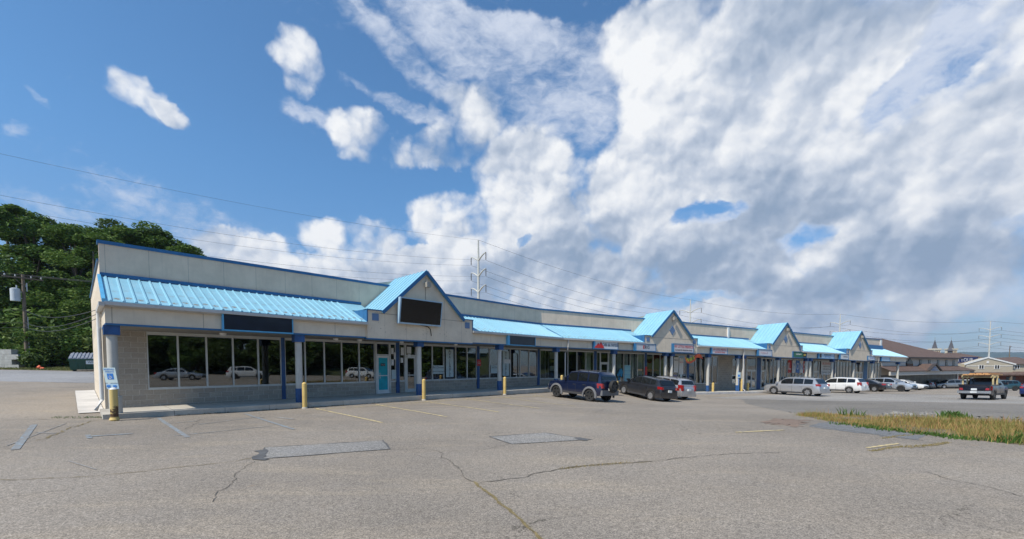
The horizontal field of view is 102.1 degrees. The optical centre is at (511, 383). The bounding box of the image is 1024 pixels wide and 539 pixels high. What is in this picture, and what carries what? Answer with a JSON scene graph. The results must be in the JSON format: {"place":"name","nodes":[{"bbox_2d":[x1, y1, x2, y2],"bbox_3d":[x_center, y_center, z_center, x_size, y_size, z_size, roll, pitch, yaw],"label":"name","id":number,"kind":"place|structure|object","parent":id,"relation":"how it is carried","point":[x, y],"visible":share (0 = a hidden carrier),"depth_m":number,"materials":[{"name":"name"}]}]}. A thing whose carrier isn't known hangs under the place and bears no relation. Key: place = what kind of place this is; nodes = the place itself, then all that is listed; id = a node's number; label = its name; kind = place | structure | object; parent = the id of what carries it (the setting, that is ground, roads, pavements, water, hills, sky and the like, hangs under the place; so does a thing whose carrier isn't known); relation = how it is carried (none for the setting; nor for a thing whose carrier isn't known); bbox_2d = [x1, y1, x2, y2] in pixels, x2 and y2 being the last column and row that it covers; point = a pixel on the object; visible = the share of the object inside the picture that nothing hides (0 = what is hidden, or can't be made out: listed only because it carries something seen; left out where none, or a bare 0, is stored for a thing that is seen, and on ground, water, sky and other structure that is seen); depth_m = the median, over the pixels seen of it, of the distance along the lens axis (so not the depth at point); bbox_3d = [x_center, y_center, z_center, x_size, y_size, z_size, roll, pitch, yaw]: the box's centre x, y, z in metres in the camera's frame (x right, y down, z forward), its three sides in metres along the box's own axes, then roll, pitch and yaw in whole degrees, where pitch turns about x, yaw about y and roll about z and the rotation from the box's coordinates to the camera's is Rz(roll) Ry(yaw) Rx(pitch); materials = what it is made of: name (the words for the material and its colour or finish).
{"place":"outdoors","nodes":[
{"label":"outdoors","id":0,"kind":"place"},
{"bbox_2d":[0,370,94,382],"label":"old road","id":1,"kind":"structure","parent":0,"point":[44,376],"depth_m":31.77,"materials":[{"name":"asphalt"}]},
{"bbox_2d":[100,385,894,419],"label":"sidewalk","id":2,"kind":"structure","parent":0,"point":[187,409],"depth_m":18.36,"materials":[{"name":"concrete"}]},
{"bbox_2d":[302,382,307,408],"bbox_3d":[-8.840,0.546,17.631,0.256,1.210,0.256,0,3,0],"label":"bollard","id":3,"kind":"object","parent":2,"relation":"on","point":[304,395],"visible":0.88,"depth_m":17.56,"materials":[{"name":"metal"}]},
{"bbox_2d":[422,379,425,400],"bbox_3d":[-4.638,0.365,21.775,0.256,1.210,0.256,0,3,0],"label":"bollard","id":4,"kind":"object","parent":2,"relation":"on","point":[423,389],"visible":0.88,"depth_m":21.70,"materials":[{"name":"metal"}]},
{"bbox_2d":[0,370,1023,538],"bbox_3d":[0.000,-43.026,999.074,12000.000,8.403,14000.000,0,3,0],"label":"ground","id":5,"kind":"structure","parent":0,"point":[806,482],"depth_m":6.59,"materials":[{"name":"asphalt"}]},
{"bbox_2d":[0,349,26,367],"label":"retaining wall","id":6,"kind":"structure","parent":5,"relation":"on","point":[8,358],"depth_m":38.95,"materials":[{"name":"concrete"}]},
{"bbox_2d":[21,232,124,333],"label":"tree","id":7,"kind":"object","parent":5,"relation":"on","point":[75,307],"visible":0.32,"depth_m":44.03,"materials":[{"name":"green plant"}]},
{"bbox_2d":[68,352,93,370],"bbox_3d":[-38.608,-1.975,37.442,2.000,1.686,1.580,-2,3,-40],"label":"dumpster","id":8,"kind":"object","parent":5,"relation":"on","point":[81,361],"visible":0.77,"depth_m":36.92,"materials":[{"name":"green metal"}]},
{"bbox_2d":[75,390,102,412],"bbox_3d":[-19.957,0.725,19.476,12.611,0.295,0.780,2,3,43],"label":"concrete apron","id":9,"kind":"object","parent":5,"relation":"on","point":[87,401],"visible":0.91,"depth_m":18.57,"materials":[{"name":"concrete"}]},
{"bbox_2d":[80,224,127,269],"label":"tree","id":10,"kind":"object","parent":5,"relation":"on","point":[107,231],"visible":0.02,"depth_m":56.39,"materials":[{"name":"green plant"}]},
{"bbox_2d":[86,218,127,233],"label":"tree","id":11,"kind":"object","parent":5,"relation":"on","point":[103,223],"visible":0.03,"depth_m":60.45,"materials":[{"name":"green plant"}]},
{"bbox_2d":[109,387,119,420],"bbox_3d":[-12.693,0.680,13.192,0.270,1.110,0.270,0,3,0],"label":"bollard","id":12,"kind":"object","parent":5,"relation":"on","point":[113,400],"visible":0.93,"depth_m":13.12,"materials":[{"name":"metal"}]},
{"bbox_2d":[103,368,118,388],"bbox_3d":[-13.053,0.421,13.510,0.510,1.880,0.093,0,3,0],"label":"parking sign","id":13,"kind":"object","parent":12,"relation":"attached to","point":[110,375],"visible":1,"depth_m":13.46,"materials":[{"name":"metal"}]},
{"bbox_2d":[92,220,175,260],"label":"tree","id":14,"kind":"object","parent":5,"relation":"on","point":[130,235],"visible":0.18,"depth_m":56.59,"materials":[{"name":"green plant"}]},
{"bbox_2d":[121,233,173,249],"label":"tree","id":15,"kind":"object","parent":5,"relation":"on","point":[160,241],"visible":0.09,"depth_m":57.18,"materials":[{"name":"green plant"}]},
{"bbox_2d":[10,413,293,449],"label":"blue parking lines","id":16,"kind":"object","parent":5,"relation":"on","point":[20,442],"visible":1,"depth_m":10.86,"materials":[{"name":"paint"}]},
{"bbox_2d":[160,238,205,255],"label":"tree","id":17,"kind":"object","parent":5,"relation":"on","point":[178,243],"visible":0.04,"depth_m":61.22,"materials":[{"name":"green plant"}]},
{"bbox_2d":[164,244,202,254],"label":"tree","id":18,"kind":"object","parent":5,"relation":"on","point":[188,249],"visible":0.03,"depth_m":56.10,"materials":[{"name":"green plant"}]},
{"bbox_2d":[263,441,388,457],"bbox_3d":[-3.929,1.370,8.746,2.452,0.006,1.256,-1,3,-22],"label":"asphalt patch","id":19,"kind":"object","parent":5,"relation":"on","point":[285,451],"visible":1,"depth_m":8.72,"materials":[{"name":"asphalt"}]},
{"bbox_2d":[262,440,389,457],"bbox_3d":[-3.910,1.366,8.739,2.486,0.006,1.279,-1,3,-22],"label":"tar seam","id":20,"kind":"object","parent":19,"relation":"on","point":[330,453],"visible":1,"depth_m":8.69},
{"bbox_2d":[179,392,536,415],"bbox_3d":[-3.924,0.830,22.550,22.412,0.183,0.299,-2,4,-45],"label":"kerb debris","id":21,"kind":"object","parent":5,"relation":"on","point":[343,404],"visible":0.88,"depth_m":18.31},
{"bbox_2d":[174,392,546,415],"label":"gutter dirt","id":22,"kind":"structure","parent":5,"relation":"on","point":[358,404],"depth_m":19.59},
{"bbox_2d":[6,398,810,468],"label":"white parking lines","id":23,"kind":"object","parent":5,"relation":"on","point":[277,417],"visible":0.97,"depth_m":10.71,"materials":[{"name":"paint"}]},
{"bbox_2d":[251,437,586,459],"bbox_3d":[-1.687,1.359,8.770,7.176,0.011,1.110,-1,3,-11],"label":"tar patch","id":24,"kind":"object","parent":5,"relation":"on","point":[261,454],"visible":1,"depth_m":8.11,"materials":[{"name":"asphalt"}]},
{"bbox_2d":[471,240,486,298],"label":"transmission pole","id":25,"kind":"object","parent":5,"relation":"on","point":[479,289],"visible":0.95,"depth_m":105.60,"materials":[{"name":"metal"}]},
{"bbox_2d":[1,195,465,259],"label":"power line","id":26,"kind":"object","parent":25,"relation":"attached to","point":[219,233],"visible":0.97,"depth_m":69.34,"materials":[{"name":"metal"}]},
{"bbox_2d":[3,154,474,239],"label":"power line","id":27,"kind":"object","parent":25,"relation":"attached to","point":[220,199],"visible":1,"depth_m":71.65,"materials":[{"name":"metal"}]},
{"bbox_2d":[89,239,907,413],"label":"building","id":28,"kind":"structure","parent":5,"relation":"on","point":[160,337],"depth_m":22.77,"materials":[{"name":"brick"}]},
{"bbox_2d":[146,331,281,389],"bbox_3d":[-12.592,-0.961,17.877,0.108,2.280,4.773,2,3,44],"label":"window","id":29,"kind":"structure","parent":28,"relation":"in","point":[147,332],"depth_m":17.55,"materials":[{"name":"metal"}]},
{"bbox_2d":[221,314,293,333],"bbox_3d":[-10.115,-2.414,16.551,0.165,0.740,2.500,2,3,44],"label":"shop sign","id":30,"kind":"object","parent":28,"relation":"attached to","point":[239,323],"visible":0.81,"depth_m":16.44,"materials":[{"name":"plastic"}]},
{"bbox_2d":[285,338,374,385],"bbox_3d":[-9.249,-1.114,21.384,0.108,2.280,4.609,2,3,44],"label":"window","id":31,"kind":"structure","parent":28,"relation":"in","point":[316,340],"depth_m":21.56,"materials":[{"name":"metal"}]},
{"bbox_2d":[377,356,388,393],"bbox_3d":[-7.305,-0.498,23.431,0.548,2.130,0.572,0,2,0],"label":"door","id":32,"kind":"structure","parent":28,"relation":"in","point":[382,371],"depth_m":23.42,"materials":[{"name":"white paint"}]},
{"bbox_2d":[399,343,404,381],"bbox_3d":[-6.478,-1.241,24.291,0.108,2.280,0.379,2,3,44],"label":"window","id":33,"kind":"structure","parent":28,"relation":"in","point":[403,344],"depth_m":24.35,"materials":[{"name":"metal"}]},
{"bbox_2d":[406,356,415,391],"bbox_3d":[-6.051,-0.555,24.746,0.060,2.130,0.624,2,3,44],"label":"door","id":34,"kind":"structure","parent":28,"relation":"in","point":[411,389],"depth_m":24.83,"materials":[{"name":"metal"}]},
{"bbox_2d":[397,296,442,335],"bbox_3d":[-4.814,-3.465,21.723,0.464,1.833,2.599,2,3,44],"label":"display screen","id":35,"kind":"object","parent":28,"relation":"attached to","point":[420,312],"visible":1,"depth_m":21.51,"materials":[{"name":"black plastic"}]},
{"bbox_2d":[433,365,443,373],"bbox_3d":[-4.648,-0.876,26.130,0.017,0.530,0.900,2,3,44],"label":"poster","id":36,"kind":"object","parent":28,"relation":"attached to","point":[438,369],"visible":1,"depth_m":26.13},
{"bbox_2d":[446,349,453,376],"bbox_3d":[-4.028,-1.309,26.762,0.017,1.780,0.607,2,3,44],"label":"poster","id":37,"kind":"object","parent":28,"relation":"attached to","point":[449,364],"visible":1,"depth_m":26.75,"materials":[{"name":"paper"}]},
{"bbox_2d":[424,344,476,380],"bbox_3d":[-4.113,-1.349,26.772,0.108,2.280,4.825,2,3,44],"label":"window","id":38,"kind":"structure","parent":28,"relation":"in","point":[431,345],"depth_m":27.05,"materials":[{"name":"metal"}]},
{"bbox_2d":[503,351,508,375],"bbox_3d":[-0.458,-1.482,30.508,0.017,1.800,0.663,2,3,44],"label":"poster","id":39,"kind":"object","parent":28,"relation":"attached to","point":[505,365],"visible":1,"depth_m":30.51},
{"bbox_2d":[480,346,537,378],"bbox_3d":[-0.144,-1.531,30.936,0.108,2.280,6.244,2,3,44],"label":"window","id":40,"kind":"structure","parent":28,"relation":"in","point":[489,348],"depth_m":31.41,"materials":[{"name":"metal"}]},
{"bbox_2d":[506,335,535,345],"bbox_3d":[0.637,-2.897,27.832,0.165,0.720,2.785,2,3,44],"label":"shop sign","id":41,"kind":"object","parent":28,"relation":"attached to","point":[520,341],"visible":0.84,"depth_m":27.70,"materials":[{"name":"plastic"}]},
{"bbox_2d":[544,351,548,377],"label":"window","id":42,"kind":"structure","parent":28,"relation":"in","point":[544,351],"depth_m":33.92,"materials":[{"name":"metal"}]},
{"bbox_2d":[540,349,593,378],"bbox_3d":[4.666,-1.580,34.694,5.475,2.518,0.108,-1,3,-28],"label":"window","id":43,"kind":"structure","parent":28,"relation":"in","point":[576,351],"depth_m":34.81,"materials":[{"name":"metal"}]},
{"bbox_2d":[592,341,618,349],"bbox_3d":[7.522,-3.064,33.120,2.638,0.718,0.175,-1,3,-28],"label":"shop sign","id":44,"kind":"object","parent":28,"relation":"attached to","point":[605,345],"visible":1,"depth_m":33.05,"materials":[{"name":"plastic"}]},
{"bbox_2d":[624,365,629,380],"bbox_3d":[10.528,-0.662,37.762,0.800,2.010,0.017,-1,3,-28],"label":"poster","id":45,"kind":"object","parent":28,"relation":"attached to","point":[626,371],"visible":0.7,"depth_m":37.72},
{"bbox_2d":[624,352,644,378],"bbox_3d":[11.267,-1.134,38.212,2.538,3.449,0.108,-1,3,-28],"label":"window","id":46,"kind":"structure","parent":28,"relation":"in","point":[624,352],"depth_m":38.29,"materials":[{"name":"metal"}]},
{"bbox_2d":[633,343,655,351],"bbox_3d":[11.231,-3.042,34.968,2.472,0.677,0.165,-1,3,-28],"label":"shop sign","id":47,"kind":"object","parent":28,"relation":"attached to","point":[644,347],"visible":1,"depth_m":34.88,"materials":[{"name":"plastic"}]},
{"bbox_2d":[647,353,661,375],"bbox_3d":[13.786,-1.104,39.547,2.623,3.542,0.108,-1,3,-28],"label":"window","id":48,"kind":"structure","parent":28,"relation":"in","point":[652,354],"depth_m":39.33,"materials":[{"name":"metal"}]},
{"bbox_2d":[674,357,677,371],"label":"poster","id":49,"kind":"object","parent":28,"relation":"attached to","point":[675,364],"visible":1,"depth_m":40.67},
{"bbox_2d":[679,358,683,373],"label":"poster","id":50,"kind":"object","parent":28,"relation":"attached to","point":[681,360],"visible":1,"depth_m":41.02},
{"bbox_2d":[671,343,693,352],"bbox_3d":[15.332,-3.157,37.136,2.738,0.821,0.165,-1,3,-28],"label":"shop sign","id":51,"kind":"object","parent":28,"relation":"attached to","point":[682,348],"visible":1,"depth_m":37.05,"materials":[{"name":"plastic"}]},
{"bbox_2d":[685,354,702,362],"bbox_3d":[16.804,-2.323,38.335,2.618,0.924,0.200,-1,3,-28],"label":"banner","id":52,"kind":"object","parent":28,"relation":"hanging from","point":[691,359],"visible":1,"depth_m":38.31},
{"bbox_2d":[689,355,717,383],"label":"window","id":53,"kind":"structure","parent":28,"relation":"in","point":[689,355],"depth_m":42.76,"materials":[{"name":"metal"}]},
{"bbox_2d":[710,347,727,354],"bbox_3d":[19.837,-3.139,39.649,2.477,0.717,0.165,-1,3,-28],"label":"shop sign","id":54,"kind":"object","parent":28,"relation":"attached to","point":[723,351],"visible":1,"depth_m":39.61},
{"bbox_2d":[756,349,771,355],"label":"shop sign","id":55,"kind":"object","parent":28,"relation":"attached to","point":[761,352],"visible":1,"depth_m":42.73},
{"bbox_2d":[766,358,780,383],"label":"window","id":56,"kind":"structure","parent":28,"relation":"in","point":[767,358],"depth_m":48.38,"materials":[{"name":"metal"}]},
{"bbox_2d":[792,351,806,357],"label":"shop sign","id":57,"kind":"object","parent":28,"relation":"attached to","point":[796,354],"visible":1,"depth_m":46.01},
{"bbox_2d":[821,361,830,373],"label":"poster","id":58,"kind":"object","parent":28,"relation":"attached to","point":[825,367],"visible":0.97,"depth_m":53.69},
{"bbox_2d":[817,353,834,358],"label":"shop sign","id":59,"kind":"object","parent":28,"relation":"attached to","point":[824,356],"visible":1,"depth_m":48.57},
{"bbox_2d":[835,361,854,377],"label":"window","id":60,"kind":"structure","parent":28,"relation":"in","point":[835,361],"depth_m":55.92,"materials":[{"name":"metal"}]},
{"bbox_2d":[473,481,542,538],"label":"pavement crack","id":61,"kind":"object","parent":5,"relation":"on","point":[512,512],"visible":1,"depth_m":4.95,"materials":[{"name":"asphalt"}]},
{"bbox_2d":[490,433,578,443],"bbox_3d":[0.624,1.310,9.942,2.092,0.003,1.334,-1,3,-22],"label":"asphalt patch","id":62,"kind":"object","parent":5,"relation":"on","point":[531,438],"visible":1,"depth_m":9.88,"materials":[{"name":"asphalt"}]},
{"bbox_2d":[548,369,618,401],"bbox_3d":[4.457,0.051,25.884,2.160,1.868,4.600,1,4,-41],"label":"jeep","id":63,"kind":"object","parent":5,"relation":"on","point":[591,385],"visible":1,"depth_m":24.73,"materials":[{"name":"blue paint"}]},
{"bbox_2d":[315,395,900,447],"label":"yellow parking lines","id":64,"kind":"object","parent":5,"relation":"on","point":[532,407],"visible":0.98,"depth_m":16.36,"materials":[{"name":"paint"}]},
{"bbox_2d":[483,452,778,481],"bbox_3d":[2.397,1.420,7.424,6.280,0.007,0.414,-1,3,-20],"label":"pavement crack","id":65,"kind":"object","parent":5,"relation":"on","point":[622,463],"visible":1,"depth_m":7.34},
{"bbox_2d":[618,376,677,400],"bbox_3d":[9.874,0.225,30.451,2.200,1.635,4.500,3,7,-29],"label":"compact suv","id":66,"kind":"object","parent":5,"relation":"on","point":[651,387],"visible":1,"depth_m":29.09,"materials":[{"name":"paint"}]},
{"bbox_2d":[656,375,696,398],"bbox_3d":[12.135,0.175,32.770,2.140,1.668,4.650,2,7,-28],"label":"station wagon","id":67,"kind":"object","parent":5,"relation":"on","point":[686,387],"visible":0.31,"depth_m":30.90,"materials":[{"name":"silver paint"}]},
{"bbox_2d":[480,433,951,537],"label":"crack weeds","id":68,"kind":"object","parent":5,"relation":"on","point":[916,445],"visible":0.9,"depth_m":8.69,"materials":[{"name":"plant"}]},
{"bbox_2d":[696,391,780,394],"bbox_3d":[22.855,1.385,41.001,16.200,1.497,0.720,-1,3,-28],"label":"kerb","id":69,"kind":"structure","parent":5,"relation":"on","point":[727,392],"depth_m":40.02,"materials":[{"name":"concrete"}]},
{"bbox_2d":[761,418,812,426],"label":"stained asphalt","id":70,"kind":"structure","parent":5,"relation":"on","point":[788,422],"depth_m":13.28,"materials":[{"name":"asphalt"}]},
{"bbox_2d":[825,377,868,392],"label":"minivan","id":71,"kind":"object","parent":5,"relation":"on","point":[851,385],"visible":0.59,"depth_m":43.49,"materials":[{"name":"white paint"}]},
{"bbox_2d":[809,421,924,439],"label":"stained asphalt","id":72,"kind":"structure","parent":5,"relation":"on","point":[839,427],"depth_m":11.51,"materials":[{"name":"asphalt"}]},
{"bbox_2d":[864,379,892,391],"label":"sedan","id":73,"kind":"object","parent":5,"relation":"on","point":[874,385],"visible":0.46,"depth_m":47.76,"materials":[{"name":"black paint"}]},
{"bbox_2d":[868,377,917,391],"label":"suv","id":74,"kind":"object","parent":5,"relation":"on","point":[899,385],"visible":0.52,"depth_m":49.79,"materials":[{"name":"paint"}]},
{"bbox_2d":[901,380,928,389],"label":"sedan","id":75,"kind":"object","parent":5,"relation":"on","point":[921,386],"visible":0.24,"depth_m":55.71,"materials":[{"name":"white paint"}]},
{"bbox_2d":[872,338,975,388],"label":"office building","id":76,"kind":"structure","parent":5,"relation":"on","point":[920,366],"depth_m":77.21,"materials":[{"name":"brown"}]},
{"bbox_2d":[881,374,956,388],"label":"shop window","id":77,"kind":"structure","parent":76,"relation":"in","point":[920,379],"depth_m":77.51,"materials":[{"name":"glass"}]},
{"bbox_2d":[928,337,957,352],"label":"church","id":78,"kind":"structure","parent":5,"relation":"on","point":[935,348],"depth_m":258.50,"materials":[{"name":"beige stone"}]},
{"bbox_2d":[935,379,965,388],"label":"crossover","id":79,"kind":"object","parent":5,"relation":"on","point":[944,384],"visible":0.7,"depth_m":78.43,"materials":[{"name":"paint"}]},
{"bbox_2d":[944,347,983,357],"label":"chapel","id":80,"kind":"structure","parent":5,"relation":"on","point":[950,350],"depth_m":233.68,"materials":[{"name":"beige"}]},
{"bbox_2d":[958,357,977,362],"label":"roof sign","id":81,"kind":"object","parent":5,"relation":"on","point":[966,359],"visible":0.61,"depth_m":111.82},
{"bbox_2d":[978,321,1001,356],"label":"transmission pole","id":82,"kind":"object","parent":5,"relation":"on","point":[989,337],"visible":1,"depth_m":244.95,"materials":[{"name":"metal"}]},
{"bbox_2d":[958,357,1023,383],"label":"gabled building","id":83,"kind":"structure","parent":5,"relation":"on","point":[1010,368],"depth_m":95.35,"materials":[{"name":"beige"}]},
{"bbox_2d":[1001,380,1022,390],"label":"suv","id":84,"kind":"object","parent":5,"relation":"on","point":[1013,385],"visible":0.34,"depth_m":64.45,"materials":[{"name":"teal paint"}]},
{"bbox_2d":[0,0,1023,351],"label":"sky","id":85,"kind":"structure","parent":0,"point":[862,159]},
{"bbox_2d":[709,393,1023,403],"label":"lot surface","id":86,"kind":"object","parent":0,"point":[903,398],"visible":0.86,"depth_m":34.15,"materials":[{"name":"asphalt"}]},
{"bbox_2d":[763,376,830,395],"bbox_3d":[27.294,0.212,39.803,2.330,1.788,5.100,0,3,-28],"label":"minivan","id":87,"kind":"object","parent":86,"relation":"on","point":[807,386],"visible":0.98,"depth_m":38.68,"materials":[{"name":"silver paint"}]},
{"bbox_2d":[781,378,793,383],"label":"side window","id":88,"kind":"structure","parent":87,"relation":"in","point":[789,380],"depth_m":39.61,"materials":[{"name":"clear glass"}]},
{"bbox_2d":[957,373,1007,399],"bbox_3d":[36.859,0.211,32.336,5.168,2.020,2.140,0,1,-30],"label":"pickup truck","id":89,"kind":"object","parent":86,"relation":"on","point":[992,386],"visible":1,"depth_m":31.54,"materials":[{"name":"paint"}]},
{"bbox_2d":[741,399,1023,419],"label":"lane","id":90,"kind":"structure","parent":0,"point":[979,410],"depth_m":21.82,"materials":[{"name":"asphalt"}]},
{"bbox_2d":[54,407,1023,443],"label":"green weeds","id":91,"kind":"object","parent":90,"relation":"on","point":[955,414],"visible":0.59,"depth_m":11.17,"materials":[{"name":"plant"}]},
{"bbox_2d":[882,411,939,415],"bbox_3d":[16.784,1.270,17.388,4.218,0.151,1.700,-2,3,-37],"label":"rubble","id":92,"kind":"object","parent":90,"relation":"on","point":[908,412],"visible":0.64,"depth_m":17.39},
{"bbox_2d":[812,416,1022,444],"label":"verge soil","id":93,"kind":"structure","parent":0,"point":[934,430],"depth_m":12.08,"materials":[{"name":"soil"}]},
{"bbox_2d":[796,409,1023,444],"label":"weeds","id":94,"kind":"object","parent":93,"relation":"on","point":[968,425],"visible":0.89,"depth_m":12.68,"materials":[{"name":"plant"}]},
{"bbox_2d":[941,352,1023,357],"bbox_3d":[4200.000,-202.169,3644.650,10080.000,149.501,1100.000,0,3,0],"label":"hills","id":95,"kind":"structure","parent":0,"point":[1001,354],"depth_m":3438.14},
{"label":"verge","id":96,"kind":"structure","parent":0,"visible":0},
{"bbox_2d":[0,329,30,346],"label":"bush","id":97,"kind":"object","parent":96,"relation":"on","point":[5,333],"visible":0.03,"depth_m":42.24,"materials":[{"name":"green plant"}]},
{"bbox_2d":[2,273,43,352],"bbox_3d":[-46.725,-5.710,39.739,0.660,9.449,2.600,1,3,30],"label":"utility pole","id":98,"kind":"object","parent":96,"relation":"on","point":[15,294],"visible":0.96,"depth_m":39.62,"materials":[{"name":"brown wood"}]},
{"bbox_2d":[0,203,56,333],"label":"tree","id":99,"kind":"object","parent":96,"relation":"on","point":[8,248],"visible":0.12,"depth_m":49.92,"materials":[{"name":"green plant"}]},
{"bbox_2d":[2,341,67,366],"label":"bush","id":100,"kind":"object","parent":96,"relation":"on","point":[13,344],"visible":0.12,"depth_m":40.49,"materials":[{"name":"green plant"}]},
{"bbox_2d":[0,366,72,370],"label":"verge grass","id":101,"kind":"structure","parent":96,"relation":"on","point":[45,368],"depth_m":38.06,"materials":[{"name":"plant"}]},
{"bbox_2d":[0,203,74,335],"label":"tree","id":102,"kind":"object","parent":96,"relation":"on","point":[8,218],"visible":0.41,"depth_m":47.09,"materials":[{"name":"green plant"}]},
{"bbox_2d":[0,305,91,348],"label":"bush","id":103,"kind":"object","parent":96,"relation":"on","point":[17,323],"visible":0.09,"depth_m":42.44,"materials":[{"name":"green plant"}]},
{"bbox_2d":[0,305,91,348],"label":"bush","id":104,"kind":"object","parent":96,"relation":"on","point":[34,317],"visible":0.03,"depth_m":42.84,"materials":[{"name":"green plant"}]},
{"bbox_2d":[1,217,91,324],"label":"tree","id":105,"kind":"object","parent":96,"relation":"on","point":[19,241],"visible":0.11,"depth_m":51.48,"materials":[{"name":"green plant"}]},
{"bbox_2d":[17,327,82,367],"bbox_3d":[-45.756,-3.467,42.249,5.505,4.396,7.351,-1,3,-28],"label":"bush","id":106,"kind":"object","parent":96,"relation":"on","point":[32,360],"visible":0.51,"depth_m":39.81,"materials":[{"name":"green plant"}]},
{"bbox_2d":[11,326,92,366],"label":"bush","id":107,"kind":"object","parent":96,"relation":"on","point":[68,346],"visible":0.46,"depth_m":40.53,"materials":[{"name":"green plant"}]},
{"bbox_2d":[10,223,99,323],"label":"tree","id":108,"kind":"object","parent":96,"relation":"on","point":[61,233],"visible":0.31,"depth_m":48.16,"materials":[{"name":"green plant"}]},
{"bbox_2d":[54,328,92,363],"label":"bush","id":109,"kind":"object","parent":96,"relation":"on","point":[87,340],"visible":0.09,"depth_m":41.53,"materials":[{"name":"green plant"}]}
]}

